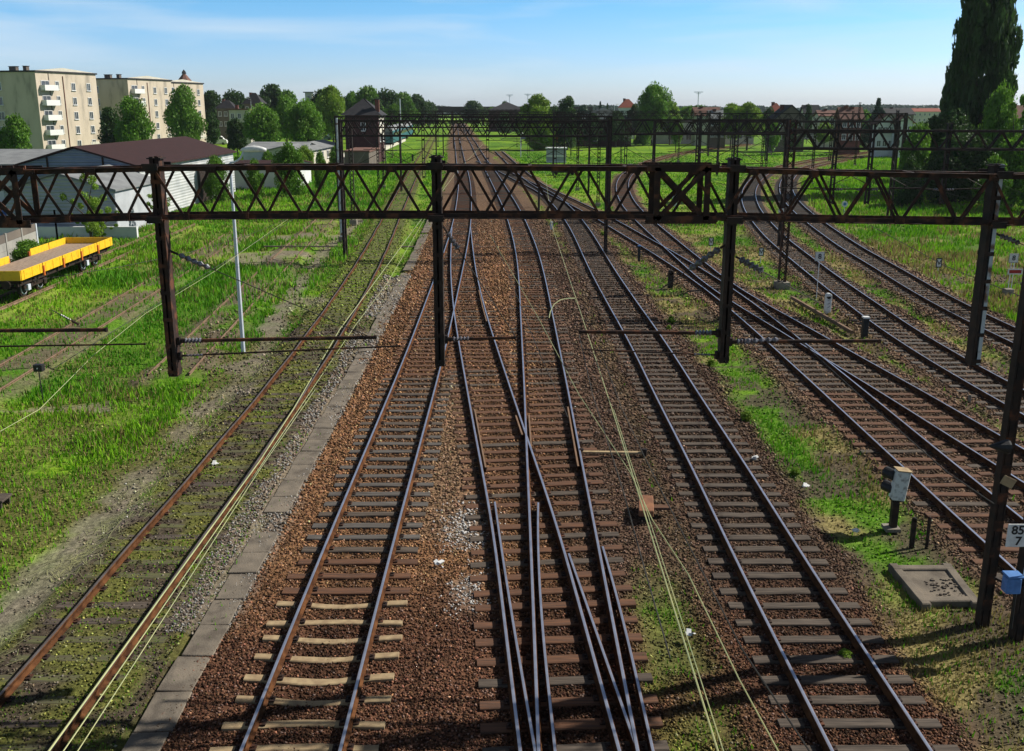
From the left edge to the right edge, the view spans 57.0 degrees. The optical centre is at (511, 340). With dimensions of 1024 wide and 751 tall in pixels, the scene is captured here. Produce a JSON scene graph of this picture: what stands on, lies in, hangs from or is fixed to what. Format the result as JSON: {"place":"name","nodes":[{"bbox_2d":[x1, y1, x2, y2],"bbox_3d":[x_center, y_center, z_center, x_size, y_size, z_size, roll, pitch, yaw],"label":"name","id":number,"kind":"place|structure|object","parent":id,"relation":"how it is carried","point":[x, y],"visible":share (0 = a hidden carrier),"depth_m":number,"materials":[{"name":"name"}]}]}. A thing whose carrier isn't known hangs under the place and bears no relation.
{"place":"outdoors","nodes":[
{"label":"outdoors","id":0,"kind":"place"},
{"bbox_2d":[215,99,234,138],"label":"house","id":1,"kind":"structure","parent":0,"point":[223,113],"depth_m":253.00,"materials":[{"name":"grey paint"}]},
{"bbox_2d":[0,115,1023,750],"bbox_3d":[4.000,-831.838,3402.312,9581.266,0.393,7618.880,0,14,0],"label":"ground","id":2,"kind":"structure","parent":0,"point":[10,621],"depth_m":23.54,"materials":[{"name":"gravel"}]},
{"bbox_2d":[0,112,32,148],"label":"tree","id":3,"kind":"object","parent":2,"relation":"on","point":[15,132],"visible":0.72,"depth_m":145.57,"materials":[{"name":"green plant"}]},
{"bbox_2d":[0,223,38,260],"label":"concrete fence","id":4,"kind":"object","parent":2,"relation":"on","point":[8,243],"visible":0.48,"depth_m":60.99,"materials":[{"name":"grey paint"}]},
{"bbox_2d":[9,239,39,262],"bbox_3d":[-29.426,-4.819,57.476,3.023,2.686,2.788,-1,14,-5],"label":"shrub","id":5,"kind":"object","parent":2,"relation":"on","point":[22,249],"visible":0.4,"depth_m":56.74,"materials":[{"name":"green plant"}]},
{"bbox_2d":[0,149,61,201],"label":"flat shed","id":6,"kind":"structure","parent":2,"relation":"on","point":[11,156],"depth_m":98.52,"materials":[{"name":"white paint"}]},
{"bbox_2d":[0,66,101,148],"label":"apartment block","id":7,"kind":"structure","parent":2,"relation":"on","point":[56,108],"depth_m":186.84,"materials":[{"name":"beige paint"}]},
{"bbox_2d":[0,226,138,237],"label":"wall","id":8,"kind":"structure","parent":2,"relation":"on","point":[79,231],"depth_m":73.19,"materials":[{"name":"white paint"}]},
{"bbox_2d":[1,164,152,226],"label":"storage shed","id":9,"kind":"structure","parent":2,"relation":"on","point":[122,192],"depth_m":74.23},
{"bbox_2d":[59,173,111,236],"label":"young tree","id":10,"kind":"object","parent":2,"relation":"on","point":[93,204],"visible":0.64,"depth_m":69.43,"materials":[{"name":"green plant"}]},
{"bbox_2d":[0,223,195,310],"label":"railway track","id":11,"kind":"structure","parent":2,"relation":"on","point":[35,293],"depth_m":54.06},
{"bbox_2d":[0,237,112,296],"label":"flat wagon","id":12,"kind":"object","parent":11,"relation":"on","point":[36,265],"visible":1,"depth_m":53.06,"materials":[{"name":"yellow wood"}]},
{"bbox_2d":[97,106,119,143],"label":"tree","id":13,"kind":"object","parent":2,"relation":"on","point":[107,117],"visible":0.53,"depth_m":166.78,"materials":[{"name":"green plant"}]},
{"bbox_2d":[0,234,241,390],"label":"railway track","id":14,"kind":"structure","parent":2,"relation":"on","point":[54,355],"depth_m":43.26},
{"bbox_2d":[14,136,236,211],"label":"warehouse","id":15,"kind":"structure","parent":2,"relation":"on","point":[181,150],"depth_m":92.96,"materials":[{"name":"metal"}]},
{"bbox_2d":[96,74,171,142],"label":"apartment block","id":16,"kind":"structure","parent":2,"relation":"on","point":[153,92],"depth_m":229.11,"materials":[{"name":"beige paint"}]},
{"bbox_2d":[113,95,155,141],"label":"tree","id":17,"kind":"object","parent":2,"relation":"on","point":[135,124],"visible":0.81,"depth_m":162.18,"materials":[{"name":"green plant"}]},
{"bbox_2d":[0,333,285,665],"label":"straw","id":18,"kind":"object","parent":2,"relation":"on","point":[106,529],"visible":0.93,"depth_m":23.62,"materials":[{"name":"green plant"}]},
{"bbox_2d":[162,83,207,139],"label":"tree","id":19,"kind":"object","parent":2,"relation":"on","point":[183,118],"visible":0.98,"depth_m":192.87,"materials":[{"name":"green plant"}]},
{"bbox_2d":[171,79,206,141],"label":"apartment block","id":20,"kind":"structure","parent":2,"relation":"on","point":[197,87],"depth_m":261.76,"materials":[{"name":"beige paint"}]},
{"bbox_2d":[204,112,220,143],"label":"tree","id":21,"kind":"object","parent":2,"relation":"on","point":[213,133],"visible":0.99,"depth_m":199.20,"materials":[{"name":"green plant"}]},
{"bbox_2d":[204,90,221,119],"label":"tree","id":22,"kind":"object","parent":2,"relation":"on","point":[212,101],"visible":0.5,"depth_m":289.34,"materials":[{"name":"green plant"}]},
{"bbox_2d":[0,137,434,750],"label":"railway track","id":23,"kind":"structure","parent":2,"relation":"on","point":[26,669],"depth_m":21.15,"materials":[{"name":"brown wood"}]},
{"bbox_2d":[202,154,234,201],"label":"shrub","id":24,"kind":"object","parent":2,"relation":"on","point":[212,186],"visible":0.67,"depth_m":99.41,"materials":[{"name":"green plant"}]},
{"bbox_2d":[225,117,247,155],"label":"tree","id":25,"kind":"object","parent":2,"relation":"on","point":[236,139],"visible":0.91,"depth_m":184.75,"materials":[{"name":"green plant"}]},
{"bbox_2d":[147,219,332,375],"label":"railway track","id":26,"kind":"structure","parent":2,"relation":"on","point":[194,331],"depth_m":45.82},
{"bbox_2d":[229,146,265,351],"bbox_3d":[-10.396,-3.545,37.937,1.539,8.376,0.260,0,14,0],"label":"street lamp","id":27,"kind":"object","parent":2,"relation":"on","point":[252,149],"visible":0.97,"depth_m":37.88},
{"bbox_2d":[245,158,264,196],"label":"shrub","id":28,"kind":"object","parent":2,"relation":"on","point":[254,178],"visible":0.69,"depth_m":102.34,"materials":[{"name":"green plant"}]},
{"bbox_2d":[242,101,282,141],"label":"tree","id":29,"kind":"object","parent":2,"relation":"on","point":[261,124],"visible":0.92,"depth_m":178.45,"materials":[{"name":"green plant"}]},
{"bbox_2d":[259,83,281,109],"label":"tree","id":30,"kind":"object","parent":2,"relation":"on","point":[269,95],"visible":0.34,"depth_m":288.70,"materials":[{"name":"green plant"}]},
{"bbox_2d":[234,160,312,188],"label":"brown roofed shed","id":31,"kind":"structure","parent":2,"relation":"on","point":[240,181],"depth_m":116.80,"materials":[{"name":"white paint"}]},
{"bbox_2d":[122,220,431,750],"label":"slab row","id":32,"kind":"object","parent":2,"relation":"on","point":[205,640],"visible":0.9,"depth_m":19.43,"materials":[{"name":"concrete"}]},
{"bbox_2d":[240,142,316,159],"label":"grey roofed hall","id":33,"kind":"structure","parent":2,"relation":"on","point":[256,155],"depth_m":152.82,"materials":[{"name":"white paint"}]},
{"bbox_2d":[271,93,294,141],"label":"tree","id":34,"kind":"object","parent":2,"relation":"on","point":[283,102],"visible":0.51,"depth_m":207.75,"materials":[{"name":"green plant"}]},
{"bbox_2d":[271,141,305,195],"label":"shrub","id":35,"kind":"object","parent":2,"relation":"on","point":[294,184],"visible":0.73,"depth_m":105.79,"materials":[{"name":"green plant"}]},
{"bbox_2d":[267,139,334,162],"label":"white walled building","id":36,"kind":"structure","parent":2,"relation":"on","point":[325,146],"depth_m":158.69,"materials":[{"name":"paint"}]},
{"bbox_2d":[281,97,325,141],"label":"tree","id":37,"kind":"object","parent":2,"relation":"on","point":[304,118],"visible":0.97,"depth_m":183.34,"materials":[{"name":"green plant"}]},
{"bbox_2d":[314,150,325,191],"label":"shrub","id":38,"kind":"object","parent":2,"relation":"on","point":[319,175],"visible":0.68,"depth_m":110.13,"materials":[{"name":"green plant"}]},
{"bbox_2d":[315,84,345,141],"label":"tree","id":39,"kind":"object","parent":2,"relation":"on","point":[330,102],"visible":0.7,"depth_m":231.04,"materials":[{"name":"green plant"}]},
{"bbox_2d":[347,125,357,224],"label":"line mast","id":40,"kind":"object","parent":2,"relation":"on","point":[353,221],"visible":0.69,"depth_m":80.44,"materials":[{"name":"metal"}]},
{"bbox_2d":[343,147,379,162],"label":"platform wall block","id":41,"kind":"structure","parent":2,"relation":"on","point":[359,153],"depth_m":155.41,"materials":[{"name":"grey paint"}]},
{"bbox_2d":[209,128,517,750],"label":"railway track","id":42,"kind":"structure","parent":2,"relation":"on","point":[461,200],"depth_m":21.75,"materials":[{"name":"orange wood"}]},
{"bbox_2d":[341,99,386,162],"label":"signal house","id":43,"kind":"structure","parent":2,"relation":"on","point":[363,107],"depth_m":168.08,"materials":[{"name":"brick"}]},
{"bbox_2d":[354,85,387,122],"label":"tree","id":44,"kind":"object","parent":2,"relation":"on","point":[366,92],"visible":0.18,"depth_m":288.18,"materials":[{"name":"green plant"}]},
{"bbox_2d":[377,88,399,125],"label":"tree","id":45,"kind":"object","parent":2,"relation":"on","point":[389,98],"visible":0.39,"depth_m":317.87,"materials":[{"name":"green plant"}]},
{"bbox_2d":[397,91,420,124],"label":"tree","id":46,"kind":"object","parent":2,"relation":"on","point":[407,102],"visible":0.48,"depth_m":346.76,"materials":[{"name":"green plant"}]},
{"bbox_2d":[411,93,432,130],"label":"tree","id":47,"kind":"object","parent":2,"relation":"on","point":[419,101],"visible":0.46,"depth_m":386.22,"materials":[{"name":"green plant"}]},
{"bbox_2d":[334,113,611,210],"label":"catenary portal","id":48,"kind":"object","parent":2,"relation":"on","point":[576,150],"visible":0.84,"depth_m":85.59,"materials":[{"name":"metal"}]},
{"bbox_2d":[44,131,409,368],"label":"overhead wire","id":49,"kind":"object","parent":48,"relation":"hanging from","point":[176,255],"visible":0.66,"depth_m":20.68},
{"bbox_2d":[337,115,609,257],"bbox_3d":[-2.467,-10.006,62.424,17.634,9.436,1.000,0,14,0],"label":"catenary portal","id":50,"kind":"object","parent":2,"relation":"on","point":[342,190],"visible":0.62,"depth_m":61.29,"materials":[{"name":"metal"}]},
{"bbox_2d":[0,219,1023,750],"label":"ballast stones","id":51,"kind":"object","parent":2,"relation":"on","point":[502,285],"visible":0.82,"depth_m":23.55,"materials":[{"name":"gravel"}]},
{"bbox_2d":[0,152,1023,750],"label":"grass","id":52,"kind":"structure","parent":2,"relation":"on","point":[204,290],"depth_m":47.05,"materials":[{"name":"plant"}]},
{"bbox_2d":[398,112,590,192],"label":"catenary portal","id":53,"kind":"object","parent":52,"relation":"on","point":[400,156],"visible":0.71,"depth_m":109.27,"materials":[{"name":"metal"}]},
{"bbox_2d":[790,296,853,333],"bbox_3d":[14.773,-1.280,45.344,0.120,0.160,7.784,-1,14,-3],"label":"loose rail","id":54,"kind":"object","parent":52,"relation":"on","point":[826,317],"visible":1,"depth_m":44.73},
{"bbox_2d":[0,155,1023,641],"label":"catenary portal","id":55,"kind":"object","parent":2,"relation":"on","point":[990,219],"visible":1,"depth_m":16.32,"materials":[{"name":"black metal"}]},
{"bbox_2d":[77,390,314,750],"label":"overhead wire","id":56,"kind":"object","parent":55,"relation":"hanging from","point":[179,593],"visible":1,"depth_m":8.17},
{"bbox_2d":[63,174,450,750],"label":"overhead wire","id":57,"kind":"object","parent":55,"relation":"hanging from","point":[204,547],"visible":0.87,"depth_m":8.81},
{"bbox_2d":[48,144,482,750],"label":"overhead wire","id":58,"kind":"object","parent":55,"relation":"hanging from","point":[196,546],"visible":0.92,"depth_m":8.93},
{"bbox_2d":[517,144,718,750],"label":"overhead wire","id":59,"kind":"object","parent":55,"relation":"hanging from","point":[711,730],"visible":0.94,"depth_m":8.97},
{"bbox_2d":[579,335,670,658],"bbox_3d":[1.248,1.257,12.403,0.044,0.413,9.682,0,14,-1],"label":"overhead wire","id":60,"kind":"object","parent":55,"relation":"hanging from","point":[630,517],"visible":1,"depth_m":10.05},
{"bbox_2d":[490,235,778,750],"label":"overhead wire","id":61,"kind":"object","parent":55,"relation":"hanging from","point":[671,549],"visible":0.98,"depth_m":8.86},
{"bbox_2d":[613,409,723,750],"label":"overhead wire","id":62,"kind":"object","parent":55,"relation":"hanging from","point":[675,600],"visible":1,"depth_m":8.10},
{"bbox_2d":[598,346,809,750],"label":"overhead wire","id":63,"kind":"object","parent":55,"relation":"hanging from","point":[790,722],"visible":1,"depth_m":8.27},
{"bbox_2d":[1005,524,1023,546],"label":"kilometre sign","id":64,"kind":"object","parent":55,"relation":"attached to","point":[1015,536],"visible":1,"depth_m":16.87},
{"bbox_2d":[520,93,558,149],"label":"tree","id":65,"kind":"object","parent":2,"relation":"on","point":[539,104],"visible":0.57,"depth_m":217.20,"materials":[{"name":"green plant"}]},
{"bbox_2d":[462,126,645,750],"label":"railway track","id":66,"kind":"structure","parent":2,"relation":"on","point":[494,180],"depth_m":26.93,"materials":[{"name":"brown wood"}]},
{"bbox_2d":[448,228,669,750],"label":"railway track","id":67,"kind":"structure","parent":2,"relation":"on","point":[602,699],"depth_m":20.75,"materials":[{"name":"brown wood"}]},
{"bbox_2d":[493,502,634,750],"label":"switch rails","id":68,"kind":"object","parent":67,"relation":"on","point":[616,693],"visible":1,"depth_m":17.01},
{"bbox_2d":[536,502,654,750],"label":"switch rails","id":69,"kind":"object","parent":67,"relation":"on","point":[647,731],"visible":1,"depth_m":16.96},
{"bbox_2d":[550,95,581,149],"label":"tree","id":70,"kind":"object","parent":2,"relation":"on","point":[566,105],"visible":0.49,"depth_m":217.99,"materials":[{"name":"green plant"}]},
{"bbox_2d":[206,104,939,115],"bbox_3d":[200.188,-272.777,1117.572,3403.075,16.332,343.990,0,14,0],"label":"distant woods","id":71,"kind":"object","parent":2,"relation":"on","point":[870,107],"visible":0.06,"depth_m":1207.00,"materials":[{"name":"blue plant"}]},
{"bbox_2d":[578,108,631,146],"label":"dark brick depot","id":72,"kind":"structure","parent":2,"relation":"on","point":[603,142],"depth_m":240.08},
{"bbox_2d":[601,110,631,146],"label":"tree","id":73,"kind":"object","parent":2,"relation":"on","point":[615,126],"visible":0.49,"depth_m":232.86,"materials":[{"name":"green plant"}]},
{"bbox_2d":[552,111,720,175],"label":"catenary portal","id":74,"kind":"object","parent":2,"relation":"on","point":[718,138],"visible":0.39,"depth_m":136.50,"materials":[{"name":"metal"}]},
{"bbox_2d":[638,495,670,521],"bbox_3d":[3.480,4.153,23.036,0.784,0.370,0.950,2,14,7],"label":"point machine","id":75,"kind":"object","parent":2,"relation":"on","point":[650,505],"visible":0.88,"depth_m":22.89,"materials":[{"name":"metal"}]},
{"bbox_2d":[637,81,674,145],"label":"tree","id":76,"kind":"object","parent":2,"relation":"on","point":[653,98],"visible":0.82,"depth_m":240.31,"materials":[{"name":"green plant"}]},
{"bbox_2d":[592,116,790,247],"bbox_3d":[12.166,-10.920,65.804,13.802,9.286,1.000,0,14,0],"label":"catenary portal","id":77,"kind":"object","parent":2,"relation":"on","point":[734,138],"visible":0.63,"depth_m":64.68,"materials":[{"name":"metal"}]},
{"bbox_2d":[706,109,725,148],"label":"house","id":78,"kind":"structure","parent":2,"relation":"on","point":[713,141],"depth_m":225.09,"materials":[{"name":"grey paint"}]},
{"bbox_2d":[476,161,960,750],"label":"railway track","id":79,"kind":"structure","parent":2,"relation":"on","point":[804,701],"depth_m":20.67,"materials":[{"name":"brown wood"}]},
{"bbox_2d":[720,102,739,149],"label":"tree","id":80,"kind":"object","parent":2,"relation":"on","point":[732,107],"visible":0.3,"depth_m":218.05,"materials":[{"name":"green plant"}]},
{"bbox_2d":[731,101,764,150],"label":"tree","id":81,"kind":"object","parent":2,"relation":"on","point":[749,107],"visible":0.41,"depth_m":214.50,"materials":[{"name":"green plant"}]},
{"bbox_2d":[495,151,1023,594],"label":"railway track","id":82,"kind":"structure","parent":2,"relation":"on","point":[958,522],"depth_m":30.77,"materials":[{"name":"orange wood"}]},
{"bbox_2d":[652,118,900,215],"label":"catenary portal","id":83,"kind":"object","parent":2,"relation":"on","point":[897,124],"visible":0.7,"depth_m":81.81,"materials":[{"name":"metal"}]},
{"bbox_2d":[773,119,797,289],"bbox_3d":[14.972,-7.338,51.619,0.868,9.206,0.720,0,14,0],"label":"line mast","id":84,"kind":"object","parent":2,"relation":"on","point":[777,284],"visible":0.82,"depth_m":51.72,"materials":[{"name":"brown metal"}]},
{"bbox_2d":[698,111,907,166],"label":"catenary portal","id":85,"kind":"object","parent":2,"relation":"on","point":[800,117],"visible":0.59,"depth_m":124.51,"materials":[{"name":"metal"}]},
{"bbox_2d":[611,143,1023,504],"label":"railway track","id":86,"kind":"structure","parent":2,"relation":"on","point":[631,202],"depth_m":34.08,"materials":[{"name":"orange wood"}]},
{"bbox_2d":[833,105,864,154],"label":"house","id":87,"kind":"structure","parent":2,"relation":"on","point":[845,109],"depth_m":195.56,"materials":[{"name":"brick"}]},
{"bbox_2d":[756,299,994,503],"bbox_3d":[5.123,0.432,15.111,0.118,0.115,10.495,0,14,1],"label":"rail","id":88,"kind":"object","parent":2,"relation":"on","point":[885,417],"visible":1,"depth_m":12.54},
{"bbox_2d":[738,152,1023,427],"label":"railway track","id":89,"kind":"structure","parent":2,"relation":"on","point":[750,202],"depth_m":42.90,"materials":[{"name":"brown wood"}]},
{"bbox_2d":[869,114,893,156],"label":"house","id":90,"kind":"structure","parent":2,"relation":"on","point":[879,141],"depth_m":185.98,"materials":[{"name":"white paint"}]},
{"bbox_2d":[775,155,1014,351],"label":"railway track","id":91,"kind":"structure","parent":2,"relation":"on","point":[801,207],"depth_m":56.66,"materials":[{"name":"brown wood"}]},
{"bbox_2d":[880,466,912,532],"bbox_3d":[9.042,3.723,22.361,0.547,1.548,0.578,0,14,0],"label":"dwarf signal","id":92,"kind":"object","parent":2,"relation":"on","point":[896,488],"visible":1,"depth_m":22.20,"materials":[{"name":"metal"}]},
{"bbox_2d":[778,123,1023,203],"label":"catenary portal","id":93,"kind":"object","parent":2,"relation":"on","point":[869,148],"visible":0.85,"depth_m":44.75,"materials":[{"name":"metal"}]},
{"bbox_2d":[894,155,923,206],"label":"shrub","id":94,"kind":"object","parent":2,"relation":"on","point":[907,196],"visible":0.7,"depth_m":94.57,"materials":[{"name":"green plant"}]},
{"bbox_2d":[888,121,932,195],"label":"tree","id":95,"kind":"object","parent":2,"relation":"on","point":[915,138],"visible":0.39,"depth_m":100.94,"materials":[{"name":"green plant"}]},
{"bbox_2d":[888,563,976,610],"bbox_3d":[8.861,5.179,19.721,1.358,0.270,1.739,0,14,0],"label":"inspection pit","id":96,"kind":"object","parent":2,"relation":"on","point":[937,586],"visible":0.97,"depth_m":19.61,"materials":[{"name":"grey concrete"}]},
{"bbox_2d":[924,106,977,195],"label":"tree","id":97,"kind":"object","parent":2,"relation":"on","point":[939,122],"visible":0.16,"depth_m":104.14,"materials":[{"name":"green plant"}]},
{"bbox_2d":[919,128,994,204],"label":"tree","id":98,"kind":"object","parent":2,"relation":"on","point":[975,161],"visible":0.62,"depth_m":94.85,"materials":[{"name":"green plant"}]},
{"bbox_2d":[939,0,1023,181],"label":"poplar tree","id":99,"kind":"object","parent":2,"relation":"on","point":[988,43],"visible":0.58,"depth_m":105.80,"materials":[{"name":"green plant"}]},
{"bbox_2d":[978,154,1012,213],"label":"shrub","id":100,"kind":"object","parent":2,"relation":"on","point":[1006,182],"visible":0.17,"depth_m":88.43,"materials":[{"name":"green plant"}]},
{"bbox_2d":[971,133,1023,211],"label":"tree","id":101,"kind":"object","parent":2,"relation":"on","point":[1014,161],"visible":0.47,"depth_m":89.66,"materials":[{"name":"green plant"}]},
{"bbox_2d":[977,79,1019,159],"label":"tree","id":102,"kind":"object","parent":2,"relation":"on","point":[991,112],"visible":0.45,"depth_m":98.61,"materials":[{"name":"green plant"}]},
{"bbox_2d":[999,94,1023,155],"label":"tree","id":103,"kind":"object","parent":2,"relation":"on","point":[1011,121],"visible":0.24,"depth_m":93.77,"materials":[{"name":"green plant"}]},
{"bbox_2d":[1002,253,1022,297],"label":"trackside sign","id":104,"kind":"object","parent":2,"relation":"on","point":[1013,257],"visible":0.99,"depth_m":50.05,"materials":[{"name":"metal"}]},
{"bbox_2d":[1001,571,1023,628],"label":"phone box","id":105,"kind":"object","parent":2,"relation":"on","point":[1011,582],"visible":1,"depth_m":16.98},
{"bbox_2d":[0,0,1023,107],"label":"sky","id":106,"kind":"structure","parent":0,"point":[453,53],"materials":[{"name":"blue"}]},
{"bbox_2d":[652,123,691,143],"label":"long pale hall","id":107,"kind":"structure","parent":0,"point":[664,139],"depth_m":256.40,"materials":[{"name":"white paint"}]},
{"bbox_2d":[690,106,719,145],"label":"house","id":108,"kind":"structure","parent":0,"point":[702,109],"depth_m":244.71,"materials":[{"name":"paint"}]},
{"bbox_2d":[766,105,807,151],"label":"house","id":109,"kind":"structure","parent":0,"point":[787,109],"depth_m":210.05,"materials":[{"name":"grey paint"}]},
{"bbox_2d":[911,108,940,125],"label":"house","id":110,"kind":"structure","parent":0,"point":[923,114],"depth_m":467.16,"materials":[{"name":"paint"}]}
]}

